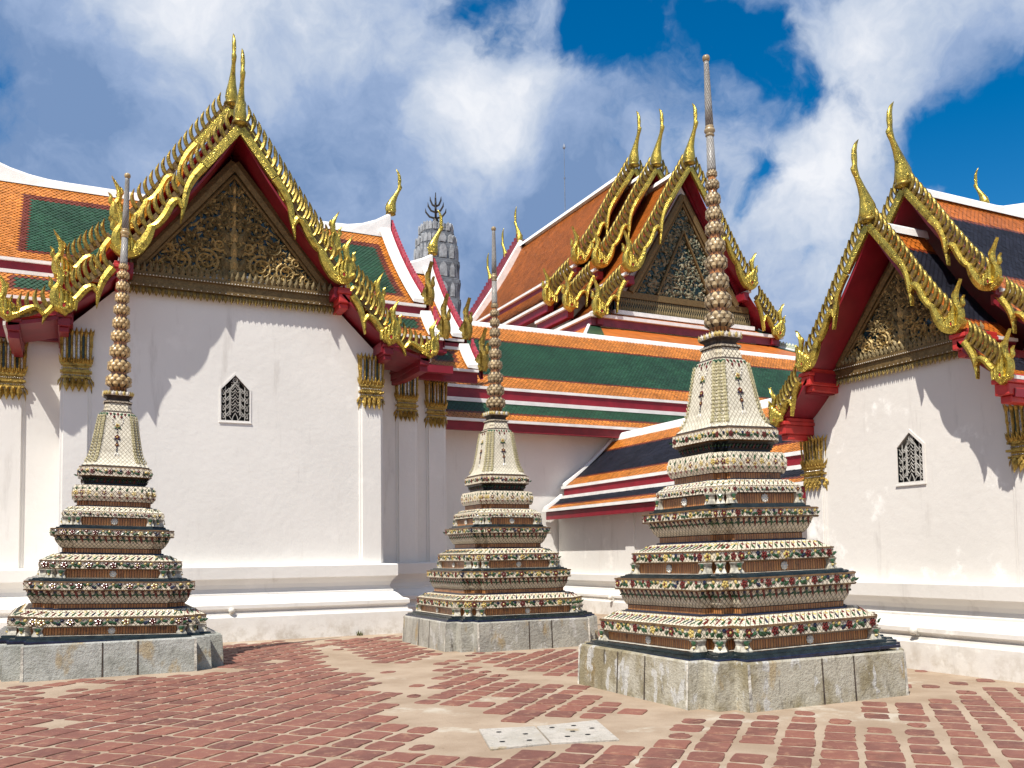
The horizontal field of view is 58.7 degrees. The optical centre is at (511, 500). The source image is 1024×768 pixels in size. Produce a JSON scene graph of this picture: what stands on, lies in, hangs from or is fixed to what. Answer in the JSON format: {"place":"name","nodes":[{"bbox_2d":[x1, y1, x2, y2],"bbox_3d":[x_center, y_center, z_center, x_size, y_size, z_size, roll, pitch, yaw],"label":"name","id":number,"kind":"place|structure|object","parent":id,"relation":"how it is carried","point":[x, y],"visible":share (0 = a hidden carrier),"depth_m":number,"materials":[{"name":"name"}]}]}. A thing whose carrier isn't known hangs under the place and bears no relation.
{"place":"outdoors","nodes":[
{"label":"outdoors","id":0,"kind":"place"},
{"bbox_2d":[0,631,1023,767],"bbox_3d":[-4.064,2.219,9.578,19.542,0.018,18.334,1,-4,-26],"label":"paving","id":1,"kind":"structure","parent":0,"point":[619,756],"depth_m":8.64,"materials":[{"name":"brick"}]},
{"bbox_2d":[0,33,488,641],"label":"temple hall","id":2,"kind":"structure","parent":1,"relation":"on","point":[296,363],"depth_m":18.40,"materials":[{"name":"white paint"}]},
{"bbox_2d":[228,608,234,613],"bbox_3d":[-5.408,2.121,17.532,0.124,0.127,0.155,1,-4,-26],"label":"floodlight","id":3,"kind":"object","parent":2,"relation":"attached to","point":[231,610],"visible":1,"depth_m":17.48,"materials":[{"name":"white plastic"}]},
{"bbox_2d":[219,373,251,423],"bbox_3d":[-5.585,-2.064,18.330,0.634,1.025,0.182,1,-4,-26],"label":"window","id":4,"kind":"structure","parent":2,"relation":"in","point":[233,397],"depth_m":18.33,"materials":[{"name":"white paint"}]},
{"bbox_2d":[542,349,1023,614],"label":"cloister wing","id":5,"kind":"structure","parent":1,"relation":"on","point":[602,506],"depth_m":24.86,"materials":[{"name":"white paint"}]},
{"bbox_2d":[0,613,1023,767],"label":"ground","id":6,"kind":"structure","parent":0,"point":[457,733],"depth_m":9.06,"materials":[{"name":"beige concrete"}]},
{"bbox_2d":[0,173,223,682],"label":"chedi","id":7,"kind":"structure","parent":6,"relation":"on","point":[109,588],"depth_m":13.16,"materials":[{"name":"multicoloured stone"}]},
{"bbox_2d":[414,192,460,316],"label":"prang","id":8,"kind":"structure","parent":6,"relation":"on","point":[447,260],"depth_m":38.59,"materials":[{"name":"grey stone"}]},
{"bbox_2d":[402,226,597,651],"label":"chedi","id":9,"kind":"structure","parent":6,"relation":"on","point":[498,576],"depth_m":16.10,"materials":[{"name":"paint"}]},
{"bbox_2d":[479,726,549,750],"bbox_3d":[0.018,2.066,7.923,0.522,0.034,0.884,0,-3,-8],"label":"drain cover","id":10,"kind":"object","parent":6,"relation":"on","point":[509,738],"visible":1,"depth_m":7.87,"materials":[{"name":"concrete"}]},
{"bbox_2d":[537,720,618,744],"bbox_3d":[0.571,2.074,8.164,0.612,0.034,0.938,0,-3,-8],"label":"drain cover","id":11,"kind":"object","parent":6,"relation":"on","point":[592,731],"visible":0.99,"depth_m":8.04,"materials":[{"name":"concrete"}]},
{"bbox_2d":[446,320,801,552],"bbox_3d":[6.800,-1.137,33.028,24.900,9.310,6.620,1,-4,-26],"label":"gallery","id":12,"kind":"object","parent":6,"relation":"on","point":[575,402],"visible":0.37,"depth_m":28.36,"materials":[{"name":"green tile"}]},
{"bbox_2d":[469,103,809,355],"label":"ordination hall","id":13,"kind":"structure","parent":6,"relation":"on","point":[623,254],"depth_m":53.11,"materials":[{"name":"orange tile"}]},
{"bbox_2d":[563,144,565,214],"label":"lightning rod","id":14,"kind":"object","parent":13,"relation":"on","point":[564,147],"visible":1,"depth_m":65.21,"materials":[{"name":"grey metal"}]},
{"bbox_2d":[577,54,908,712],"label":"chedi","id":15,"kind":"structure","parent":6,"relation":"on","point":[733,587],"depth_m":10.21,"materials":[{"name":"paint"}]},
{"bbox_2d":[768,101,1023,682],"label":"gate pavilion","id":16,"kind":"structure","parent":6,"relation":"on","point":[899,415],"depth_m":12.75,"materials":[{"name":"paint"}]},
{"bbox_2d":[895,429,926,486],"bbox_3d":[5.701,-0.620,12.914,0.182,0.805,0.514,1,-4,-26],"label":"window","id":17,"kind":"structure","parent":16,"relation":"in","point":[914,450],"depth_m":12.94,"materials":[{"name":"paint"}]},
{"bbox_2d":[908,626,919,635],"bbox_3d":[5.406,1.744,12.219,0.155,0.127,0.124,1,-4,-26],"label":"floodlight","id":18,"kind":"object","parent":16,"relation":"attached to","point":[912,630],"visible":1,"depth_m":12.17,"materials":[{"name":"white plastic"}]},
{"bbox_2d":[0,0,1023,347],"label":"sky","id":19,"kind":"structure","parent":0,"point":[475,104],"materials":[{"name":"blue"}]},
{"bbox_2d":[973,169,1023,210],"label":"tiled hall","id":20,"kind":"structure","parent":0,"point":[983,197],"depth_m":24.38,"materials":[{"name":"white paint"}]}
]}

